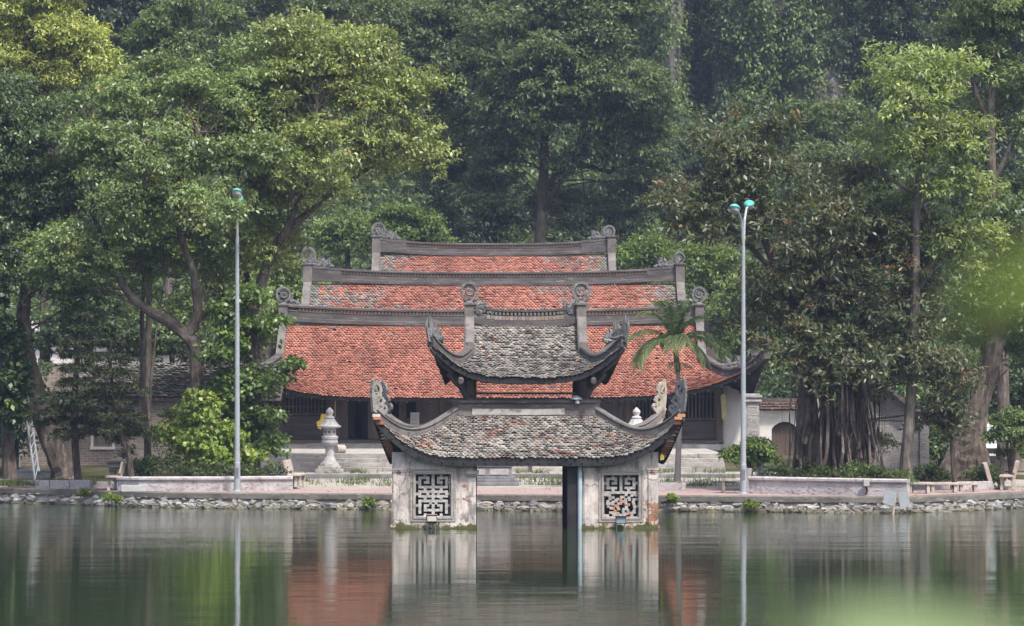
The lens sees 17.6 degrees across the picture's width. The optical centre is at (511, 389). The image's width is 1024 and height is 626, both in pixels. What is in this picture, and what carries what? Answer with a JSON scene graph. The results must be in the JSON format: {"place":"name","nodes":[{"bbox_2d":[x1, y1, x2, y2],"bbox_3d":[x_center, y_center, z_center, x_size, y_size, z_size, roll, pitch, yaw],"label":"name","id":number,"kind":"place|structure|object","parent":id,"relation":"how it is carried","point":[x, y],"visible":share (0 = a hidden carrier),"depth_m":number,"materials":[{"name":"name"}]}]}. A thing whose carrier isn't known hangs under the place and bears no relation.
{"place":"outdoors","nodes":[
{"label":"outdoors","id":0,"kind":"place"},
{"bbox_2d":[106,0,247,312],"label":"umbrella tree","id":1,"kind":"object","parent":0,"point":[155,20],"visible":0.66,"depth_m":149.51,"materials":[{"name":"green plant"}]},
{"bbox_2d":[0,466,969,486],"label":"grass","id":2,"kind":"structure","parent":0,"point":[18,481],"depth_m":109.01,"materials":[{"name":"green plant"}]},
{"bbox_2d":[208,459,290,475],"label":"shrub","id":3,"kind":"object","parent":2,"relation":"on","point":[228,469],"visible":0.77,"depth_m":104.41,"materials":[{"name":"green plant"}]},
{"bbox_2d":[217,472,782,473],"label":"court paving","id":4,"kind":"structure","parent":0,"point":[519,473],"depth_m":113.64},
{"bbox_2d":[315,407,343,472],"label":"stone lantern","id":5,"kind":"object","parent":4,"relation":"on","point":[329,425],"visible":1,"depth_m":114.19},
{"bbox_2d":[628,407,642,424],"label":"stone lantern","id":6,"kind":"object","parent":4,"relation":"on","point":[636,419],"visible":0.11,"depth_m":114.47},
{"bbox_2d":[3,0,1017,159],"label":"cliff","id":7,"kind":"structure","parent":0,"point":[671,61],"depth_m":219.25,"materials":[{"name":"stone"}]},
{"bbox_2d":[2,0,1023,170],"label":"cliff creepers","id":8,"kind":"object","parent":7,"relation":"on","point":[782,19],"visible":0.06,"depth_m":217.91,"materials":[{"name":"green plant"}]},
{"bbox_2d":[411,0,1023,169],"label":"cascading creepers","id":9,"kind":"object","parent":7,"relation":"attached to","point":[795,51],"visible":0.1,"depth_m":217.68,"materials":[{"name":"green plant"}]},
{"bbox_2d":[0,503,1023,625],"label":"lake water","id":10,"kind":"structure","parent":0,"point":[77,565],"depth_m":67.22,"materials":[{"name":"green liquid"}]},
{"bbox_2d":[370,281,686,528],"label":"water pavilion","id":11,"kind":"structure","parent":10,"relation":"in","point":[606,461],"depth_m":87.28,"materials":[{"name":"tile"}]},
{"bbox_2d":[883,490,909,513],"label":"sign boards","id":12,"kind":"object","parent":10,"relation":"in","point":[890,498],"visible":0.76,"depth_m":96.54,"materials":[{"name":"metal"}]},
{"bbox_2d":[0,79,1023,479],"bbox_3d":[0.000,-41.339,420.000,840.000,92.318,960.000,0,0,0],"label":"ground","id":13,"kind":"structure","parent":0,"point":[104,471],"depth_m":201.59,"materials":[{"name":"green plant"}]},
{"bbox_2d":[17,469,51,479],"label":"wall","id":14,"kind":"structure","parent":13,"relation":"on","point":[28,473],"depth_m":111.00,"materials":[{"name":"concrete"}]},
{"bbox_2d":[0,356,69,468],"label":"understory tree","id":15,"kind":"object","parent":13,"relation":"on","point":[23,438],"visible":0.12,"depth_m":118.70,"materials":[{"name":"green plant"}]},
{"bbox_2d":[31,321,74,363],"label":"roofed shed","id":16,"kind":"structure","parent":13,"relation":"on","point":[55,356],"depth_m":136.00,"materials":[{"name":"paint"}]},
{"bbox_2d":[0,64,120,479],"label":"leaning tree","id":17,"kind":"object","parent":13,"relation":"on","point":[38,170],"visible":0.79,"depth_m":109.42,"materials":[{"name":"green plant"}]},
{"bbox_2d":[0,0,130,363],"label":"sunlit tree","id":18,"kind":"object","parent":13,"relation":"on","point":[50,19],"visible":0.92,"depth_m":127.24,"materials":[{"name":"green plant"}]},
{"bbox_2d":[31,269,159,442],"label":"understory tree","id":19,"kind":"object","parent":13,"relation":"on","point":[129,331],"visible":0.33,"depth_m":126.23,"materials":[{"name":"green plant"}]},
{"bbox_2d":[0,0,251,204],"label":"forest tree","id":20,"kind":"object","parent":13,"relation":"on","point":[126,12],"visible":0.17,"depth_m":188.85,"materials":[{"name":"green plant"}]},
{"bbox_2d":[70,348,188,446],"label":"grey house","id":21,"kind":"structure","parent":13,"relation":"on","point":[166,358],"depth_m":134.00,"materials":[{"name":"paint"}]},
{"bbox_2d":[0,362,291,466],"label":"brick house","id":22,"kind":"structure","parent":13,"relation":"on","point":[165,395],"depth_m":122.00,"materials":[{"name":"paint"}]},
{"bbox_2d":[90,430,114,448],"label":"window frame","id":23,"kind":"structure","parent":22,"relation":"in","point":[100,443],"depth_m":122.08,"materials":[{"name":"paint"}]},
{"bbox_2d":[116,375,188,386],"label":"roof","id":24,"kind":"object","parent":22,"relation":"on","point":[138,380],"visible":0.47,"depth_m":123.16,"materials":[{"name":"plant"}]},
{"bbox_2d":[100,205,195,470],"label":"understory tree","id":25,"kind":"object","parent":13,"relation":"on","point":[149,361],"visible":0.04,"depth_m":118.89,"materials":[{"name":"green plant"}]},
{"bbox_2d":[113,292,213,363],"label":"understory tree","id":26,"kind":"object","parent":13,"relation":"on","point":[168,342],"visible":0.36,"depth_m":127.24,"materials":[{"name":"green plant"}]},
{"bbox_2d":[164,239,280,422],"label":"understory tree","id":27,"kind":"object","parent":13,"relation":"on","point":[184,313],"visible":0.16,"depth_m":120.21,"materials":[{"name":"green plant"}]},
{"bbox_2d":[260,247,330,318],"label":"understory tree","id":28,"kind":"object","parent":13,"relation":"on","point":[295,286],"visible":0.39,"depth_m":146.16,"materials":[{"name":"green plant"}]},
{"bbox_2d":[202,0,425,280],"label":"forest tree","id":29,"kind":"object","parent":13,"relation":"on","point":[339,10],"visible":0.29,"depth_m":183.91,"materials":[{"name":"green plant"}]},
{"bbox_2d":[305,204,373,284],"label":"understory tree","id":30,"kind":"object","parent":13,"relation":"on","point":[342,226],"visible":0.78,"depth_m":162.25,"materials":[{"name":"green plant"}]},
{"bbox_2d":[353,200,461,258],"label":"flowering tree","id":31,"kind":"object","parent":13,"relation":"on","point":[396,214],"visible":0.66,"depth_m":159.14,"materials":[{"name":"green plant"}]},
{"bbox_2d":[350,0,516,242],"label":"forest tree","id":32,"kind":"object","parent":13,"relation":"on","point":[418,26],"visible":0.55,"depth_m":176.52,"materials":[{"name":"green plant"}]},
{"bbox_2d":[221,449,724,471],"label":"stone steps","id":33,"kind":"structure","parent":13,"relation":"on","point":[374,460],"depth_m":116.26,"materials":[{"name":"stone"}]},
{"bbox_2d":[430,165,548,242],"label":"forest tree","id":34,"kind":"object","parent":13,"relation":"on","point":[471,223],"visible":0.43,"depth_m":188.74,"materials":[{"name":"green plant"}]},
{"bbox_2d":[211,286,770,451],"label":"front hall","id":35,"kind":"structure","parent":13,"relation":"on","point":[347,354],"depth_m":127.41,"materials":[{"name":"tile"}]},
{"bbox_2d":[282,393,326,414],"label":"lattice window","id":36,"kind":"structure","parent":35,"relation":"in","point":[283,396],"depth_m":126.97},
{"bbox_2d":[632,398,669,419],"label":"lattice window","id":37,"kind":"structure","parent":35,"relation":"in","point":[642,418],"depth_m":126.97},
{"bbox_2d":[684,391,714,419],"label":"lattice window","id":38,"kind":"structure","parent":35,"relation":"in","point":[703,392],"depth_m":126.97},
{"bbox_2d":[301,247,685,309],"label":"hall","id":39,"kind":"structure","parent":13,"relation":"on","point":[497,290],"depth_m":139.65,"materials":[{"name":"tile"}]},
{"bbox_2d":[371,222,616,284],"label":"hall","id":40,"kind":"structure","parent":13,"relation":"on","point":[493,257],"depth_m":151.75,"materials":[{"name":"tile"}]},
{"bbox_2d":[218,474,790,478],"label":"court kerb","id":41,"kind":"structure","parent":13,"relation":"on","point":[326,476],"depth_m":113.00,"materials":[{"name":"stone"}]},
{"bbox_2d":[0,68,1023,415],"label":"hillside undergrowth","id":42,"kind":"object","parent":13,"relation":"on","point":[378,194],"visible":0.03,"depth_m":200.09,"materials":[{"name":"green plant"}]},
{"bbox_2d":[0,487,1023,512],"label":"embankment wall","id":43,"kind":"structure","parent":13,"relation":"on","point":[725,503],"depth_m":100.25,"materials":[{"name":"stone"}]},
{"bbox_2d":[50,480,69,488],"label":"kerb block","id":44,"kind":"structure","parent":43,"relation":"on","point":[59,484],"depth_m":105.85,"materials":[{"name":"concrete"}]},
{"bbox_2d":[70,480,92,488],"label":"kerb block","id":45,"kind":"structure","parent":43,"relation":"on","point":[79,484],"depth_m":105.49,"materials":[{"name":"concrete"}]},
{"bbox_2d":[121,485,145,491],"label":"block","id":46,"kind":"object","parent":43,"relation":"on","point":[133,487],"visible":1,"depth_m":103.20,"materials":[{"name":"stone"}]},
{"bbox_2d":[73,321,158,476],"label":"conifer","id":47,"kind":"object","parent":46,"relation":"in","point":[115,414],"visible":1,"depth_m":103.53,"materials":[{"name":"green plant"}]},
{"bbox_2d":[116,476,292,490],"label":"planter wall","id":48,"kind":"structure","parent":43,"relation":"on","point":[212,483],"depth_m":103.32,"materials":[{"name":"concrete"}]},
{"bbox_2d":[748,476,909,495],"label":"planter wall","id":49,"kind":"structure","parent":43,"relation":"on","point":[810,486],"depth_m":99.20,"materials":[{"name":"concrete"}]},
{"bbox_2d":[442,0,684,242],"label":"forest tree","id":50,"kind":"object","parent":13,"relation":"on","point":[590,89],"visible":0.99,"depth_m":171.03,"materials":[{"name":"green plant"}]},
{"bbox_2d":[531,141,698,253],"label":"forest tree","id":51,"kind":"object","parent":13,"relation":"on","point":[600,189],"visible":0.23,"depth_m":189.03,"materials":[{"name":"green plant"}]},
{"bbox_2d":[604,230,677,284],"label":"flowering tree","id":52,"kind":"object","parent":13,"relation":"on","point":[647,253],"visible":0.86,"depth_m":155.22,"materials":[{"name":"green plant"}]},
{"bbox_2d":[623,101,742,234],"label":"forest tree","id":53,"kind":"object","parent":13,"relation":"on","point":[696,169],"visible":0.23,"depth_m":199.34,"materials":[{"name":"green plant"}]},
{"bbox_2d":[652,237,746,315],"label":"understory tree","id":54,"kind":"object","parent":13,"relation":"on","point":[728,256],"visible":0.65,"depth_m":149.15,"materials":[{"name":"green plant"}]},
{"bbox_2d":[721,386,740,451],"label":"plaster wall","id":55,"kind":"structure","parent":13,"relation":"on","point":[731,428],"depth_m":127.20,"materials":[{"name":"paint"}]},
{"bbox_2d":[703,271,781,393],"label":"understory tree","id":56,"kind":"object","parent":13,"relation":"on","point":[727,336],"visible":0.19,"depth_m":140.47,"materials":[{"name":"green plant"}]},
{"bbox_2d":[746,394,762,440],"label":"inscribed pillar","id":57,"kind":"structure","parent":13,"relation":"on","point":[753,401],"depth_m":125.33,"materials":[{"name":"grey stone"}]},
{"bbox_2d":[722,326,798,393],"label":"understory tree","id":58,"kind":"object","parent":13,"relation":"on","point":[768,365],"visible":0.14,"depth_m":134.39,"materials":[{"name":"green plant"}]},
{"bbox_2d":[754,367,819,397],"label":"understory tree","id":59,"kind":"object","parent":13,"relation":"on","point":[779,388],"visible":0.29,"depth_m":132.07,"materials":[{"name":"green plant"}]},
{"bbox_2d":[759,398,817,455],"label":"gate wall","id":60,"kind":"structure","parent":13,"relation":"on","point":[773,416],"depth_m":128.02,"materials":[{"name":"paint"}]},
{"bbox_2d":[772,422,794,455],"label":"plank door","id":61,"kind":"structure","parent":60,"relation":"in","point":[777,429],"depth_m":128.15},
{"bbox_2d":[747,94,877,240],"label":"forest tree","id":62,"kind":"object","parent":13,"relation":"on","point":[819,113],"visible":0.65,"depth_m":191.22,"materials":[{"name":"green plant"}]},
{"bbox_2d":[768,138,898,250],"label":"forest tree","id":63,"kind":"object","parent":13,"relation":"on","point":[809,147],"visible":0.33,"depth_m":187.39,"materials":[{"name":"green plant"}]},
{"bbox_2d":[792,377,932,477],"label":"building","id":64,"kind":"structure","parent":13,"relation":"on","point":[894,407],"depth_m":113.00,"materials":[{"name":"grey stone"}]},
{"bbox_2d":[814,0,958,104],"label":"forest tree","id":65,"kind":"object","parent":13,"relation":"on","point":[911,26],"visible":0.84,"depth_m":204.86,"materials":[{"name":"green plant"}]},
{"bbox_2d":[865,0,1023,334],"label":"forest tree","id":66,"kind":"object","parent":13,"relation":"on","point":[1002,145],"visible":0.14,"depth_m":168.93,"materials":[{"name":"green plant"}]},
{"bbox_2d":[929,423,994,472],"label":"understory tree","id":67,"kind":"object","parent":13,"relation":"on","point":[937,449],"visible":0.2,"depth_m":115.85,"materials":[{"name":"green plant"}]},
{"bbox_2d":[932,422,1014,471],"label":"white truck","id":68,"kind":"object","parent":13,"relation":"on","point":[990,451],"visible":0.05,"depth_m":117.01,"materials":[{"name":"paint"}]},
{"bbox_2d":[926,0,1023,458],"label":"tall tree","id":69,"kind":"object","parent":13,"relation":"on","point":[1001,25],"visible":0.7,"depth_m":115.90,"materials":[{"name":"green plant"}]},
{"bbox_2d":[959,354,1023,458],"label":"understory tree","id":70,"kind":"object","parent":13,"relation":"on","point":[1016,389],"visible":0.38,"depth_m":123.08,"materials":[{"name":"green plant"}]},
{"bbox_2d":[0,486,1023,495],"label":"promenade paving","id":71,"kind":"structure","parent":0,"point":[706,491],"depth_m":102.53,"materials":[{"name":"pink brick"}]},
{"bbox_2d":[0,287,39,479],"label":"ivy tree","id":72,"kind":"object","parent":71,"relation":"on","point":[15,375],"visible":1,"depth_m":108.24,"materials":[{"name":"green plant"}]},
{"bbox_2d":[22,388,39,479],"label":"ladder","id":73,"kind":"object","parent":71,"relation":"on","point":[35,449],"visible":0.72,"depth_m":109.11,"materials":[{"name":"metal"}]},
{"bbox_2d":[23,310,111,479],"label":"conifer","id":74,"kind":"object","parent":71,"relation":"on","point":[73,420],"visible":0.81,"depth_m":105.52,"materials":[{"name":"green plant"}]},
{"bbox_2d":[105,461,127,489],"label":"bench","id":75,"kind":"object","parent":71,"relation":"on","point":[123,466],"visible":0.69,"depth_m":103.99,"materials":[{"name":"stone"}]},
{"bbox_2d":[123,446,180,476],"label":"shrub","id":76,"kind":"object","parent":71,"relation":"on","point":[152,462],"visible":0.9,"depth_m":104.63,"materials":[{"name":"green plant"}]},
{"bbox_2d":[164,457,223,475],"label":"shrub","id":77,"kind":"object","parent":71,"relation":"on","point":[182,466],"visible":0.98,"depth_m":104.32,"materials":[{"name":"green plant"}]},
{"bbox_2d":[231,188,242,491],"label":"street lamp","id":78,"kind":"object","parent":71,"relation":"on","point":[236,192],"visible":0.84,"depth_m":102.54,"materials":[{"name":"metal"}]},
{"bbox_2d":[658,482,685,489],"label":"planter box","id":79,"kind":"object","parent":71,"relation":"on","point":[671,486],"visible":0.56,"depth_m":103.00,"materials":[{"name":"concrete"}]},
{"bbox_2d":[729,200,754,493],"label":"street lamp","id":80,"kind":"object","parent":71,"relation":"on","point":[735,209],"visible":1,"depth_m":100.14,"materials":[{"name":"metal"}]},
{"bbox_2d":[716,433,784,475],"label":"round bush","id":81,"kind":"object","parent":71,"relation":"on","point":[761,449],"visible":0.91,"depth_m":102.27,"materials":[{"name":"green plant"}]},
{"bbox_2d":[753,460,816,476],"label":"shrub","id":82,"kind":"object","parent":71,"relation":"on","point":[785,469],"visible":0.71,"depth_m":101.82,"materials":[{"name":"green plant"}]},
{"bbox_2d":[631,94,987,477],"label":"banyan tree","id":83,"kind":"object","parent":71,"relation":"on","point":[835,428],"visible":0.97,"depth_m":102.12,"materials":[{"name":"green plant"}]},
{"bbox_2d":[805,457,886,477],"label":"shrub","id":84,"kind":"object","parent":71,"relation":"on","point":[853,469],"visible":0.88,"depth_m":100.30,"materials":[{"name":"green plant"}]},
{"bbox_2d":[875,429,900,454],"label":"shrub","id":85,"kind":"object","parent":71,"relation":"on","point":[885,441],"visible":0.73,"depth_m":103.59,"materials":[{"name":"green plant"}]},
{"bbox_2d":[867,465,919,492],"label":"shrub","id":86,"kind":"object","parent":71,"relation":"on","point":[895,475],"visible":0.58,"depth_m":100.43,"materials":[{"name":"green plant"}]},
{"bbox_2d":[838,38,1015,481],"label":"pale tree","id":87,"kind":"object","parent":71,"relation":"on","point":[960,136],"visible":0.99,"depth_m":101.85,"materials":[{"name":"green plant"}]},
{"bbox_2d":[930,482,959,491],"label":"stone stool","id":88,"kind":"object","parent":71,"relation":"on","point":[932,486],"visible":0.9,"depth_m":101.44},
{"bbox_2d":[915,386,980,488],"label":"sapling","id":89,"kind":"object","parent":71,"relation":"on","point":[957,424],"visible":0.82,"depth_m":102.78,"materials":[{"name":"green plant"}]},
{"bbox_2d":[971,481,991,489],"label":"kerb block","id":90,"kind":"structure","parent":71,"relation":"on","point":[984,485],"depth_m":104.06,"materials":[{"name":"concrete"}]},
{"bbox_2d":[961,463,1010,488],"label":"shrub","id":91,"kind":"object","parent":71,"relation":"on","point":[977,474],"visible":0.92,"depth_m":104.87,"materials":[{"name":"green plant"}]},
{"bbox_2d":[999,460,1019,489],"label":"bench","id":92,"kind":"object","parent":71,"relation":"on","point":[1012,476],"visible":1,"depth_m":103.64,"materials":[{"name":"stone"}]},
{"bbox_2d":[293,478,1023,488],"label":"flagstone path","id":93,"kind":"structure","parent":0,"point":[332,484],"depth_m":107.29,"materials":[{"name":"stone"}]},
{"bbox_2d":[105,461,143,476],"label":"stone trough","id":94,"kind":"object","parent":93,"relation":"on","point":[113,466],"visible":0.33,"depth_m":111.70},
{"bbox_2d":[105,417,140,459],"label":"shrub","id":95,"kind":"object","parent":94,"relation":"on","point":[116,438],"visible":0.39,"depth_m":111.81,"materials":[{"name":"green plant"}]},
{"bbox_2d":[97,96,179,475],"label":"slender tree","id":96,"kind":"object","parent":93,"relation":"on","point":[147,442],"visible":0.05,"depth_m":111.93,"materials":[{"name":"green plant"}]},
{"bbox_2d":[0,22,315,475],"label":"ficus tree","id":97,"kind":"object","parent":93,"relation":"on","point":[189,126],"visible":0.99,"depth_m":108.23,"materials":[{"name":"green plant"}]},
{"bbox_2d":[140,407,181,451],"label":"shrub","id":98,"kind":"object","parent":93,"relation":"on","point":[169,414],"visible":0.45,"depth_m":110.94,"materials":[{"name":"green plant"}]},
{"bbox_2d":[150,387,271,475],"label":"bright shrub","id":99,"kind":"object","parent":93,"relation":"on","point":[200,432],"visible":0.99,"depth_m":105.17,"materials":[{"name":"green plant"}]},
{"bbox_2d":[191,278,307,470],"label":"creeper tree","id":100,"kind":"object","parent":93,"relation":"on","point":[257,418],"visible":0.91,"depth_m":107.48,"materials":[{"name":"green plant"}]},
{"bbox_2d":[282,459,305,488],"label":"bench","id":101,"kind":"object","parent":93,"relation":"on","point":[288,464],"visible":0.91,"depth_m":104.75,"materials":[{"name":"stone"}]},
{"bbox_2d":[209,5,473,475],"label":"ficus tree","id":102,"kind":"object","parent":93,"relation":"on","point":[388,89],"visible":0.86,"depth_m":109.78,"materials":[{"name":"green plant"}]},
{"bbox_2d":[477,466,518,485],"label":"stone altar","id":103,"kind":"object","parent":93,"relation":"on","point":[495,476],"visible":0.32,"depth_m":106.73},
{"bbox_2d":[627,299,727,481],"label":"palm tree","id":104,"kind":"object","parent":93,"relation":"on","point":[675,336],"visible":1,"depth_m":104.83,"materials":[{"name":"green plant"}]},
{"bbox_2d":[913,462,950,481],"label":"shrub","id":105,"kind":"object","parent":93,"relation":"on","point":[927,469],"visible":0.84,"depth_m":105.19,"materials":[{"name":"green plant"}]},
{"bbox_2d":[934,192,1023,481],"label":"buttressed tree","id":106,"kind":"object","parent":93,"relation":"on","point":[995,342],"visible":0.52,"depth_m":107.68,"materials":[{"name":"green plant"}]},
{"bbox_2d":[978,404,1023,479],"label":"bonsai bush","id":107,"kind":"object","parent":93,"relation":"on","point":[1007,429],"visible":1,"depth_m":105.25,"materials":[{"name":"green plant"}]},
{"bbox_2d":[992,459,1023,486],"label":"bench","id":108,"kind":"object","parent":93,"relation":"on","point":[1002,464],"visible":0.46,"depth_m":105.97,"materials":[{"name":"stone"}]},
{"bbox_2d":[740,498,760,510],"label":"weed","id":109,"kind":"object","parent":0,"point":[749,502],"visible":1,"depth_m":98.10,"materials":[{"name":"green plant"}]},
{"bbox_2d":[800,256,1023,625],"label":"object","id":110,"kind":"object","parent":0,"point":[1002,285],"visible":1,"depth_m":1.08,"materials":[{"name":"green plant"}]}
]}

